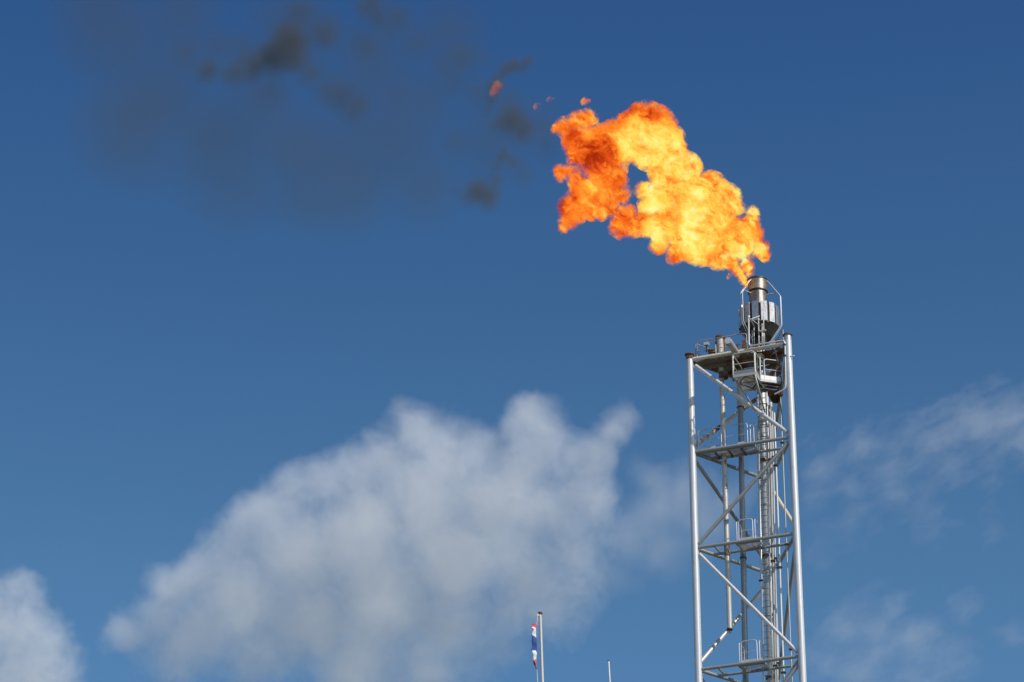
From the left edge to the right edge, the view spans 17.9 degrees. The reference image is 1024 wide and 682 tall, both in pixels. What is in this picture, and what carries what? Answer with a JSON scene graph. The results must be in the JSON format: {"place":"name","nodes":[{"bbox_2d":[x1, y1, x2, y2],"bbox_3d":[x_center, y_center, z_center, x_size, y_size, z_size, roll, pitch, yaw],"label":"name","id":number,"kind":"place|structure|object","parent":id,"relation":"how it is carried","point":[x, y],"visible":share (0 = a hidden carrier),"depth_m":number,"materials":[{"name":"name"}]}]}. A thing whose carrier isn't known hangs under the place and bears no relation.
{"place":"outdoors","nodes":[
{"label":"outdoors","id":0,"kind":"place"},
{"bbox_2d":[0,0,1023,681],"label":"sky","id":1,"kind":"structure","parent":0,"point":[340,340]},
{"label":"ground","id":2,"kind":"structure","parent":0,"visible":0},
{"bbox_2d":[536,612,543,681],"bbox_3d":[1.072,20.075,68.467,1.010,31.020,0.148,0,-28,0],"label":"flagpole","id":3,"kind":"object","parent":2,"relation":"on","point":[539,614],"visible":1,"depth_m":75.21,"materials":[{"name":"metal"}]},
{"bbox_2d":[531,624,536,668],"bbox_3d":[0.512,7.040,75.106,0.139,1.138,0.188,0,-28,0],"label":"flag","id":4,"kind":"object","parent":3,"relation":"hanging from","point":[534,644],"visible":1,"depth_m":75.05,"materials":[{"name":"multicoloured fabric"}]},
{"bbox_2d":[608,660,610,681],"bbox_3d":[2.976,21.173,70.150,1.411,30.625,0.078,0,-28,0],"label":"mast","id":5,"kind":"object","parent":2,"relation":"on","point":[609,670],"visible":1,"depth_m":77.09,"materials":[{"name":"white metal"}]},
{"bbox_2d":[685,276,806,681],"bbox_3d":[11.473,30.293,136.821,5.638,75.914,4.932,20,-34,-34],"label":"flare tower","id":6,"kind":"structure","parent":2,"relation":"on","point":[758,321],"depth_m":149.26,"materials":[{"name":"metal"},{"name":"steel"},{"name":"grey paint"}]}
]}

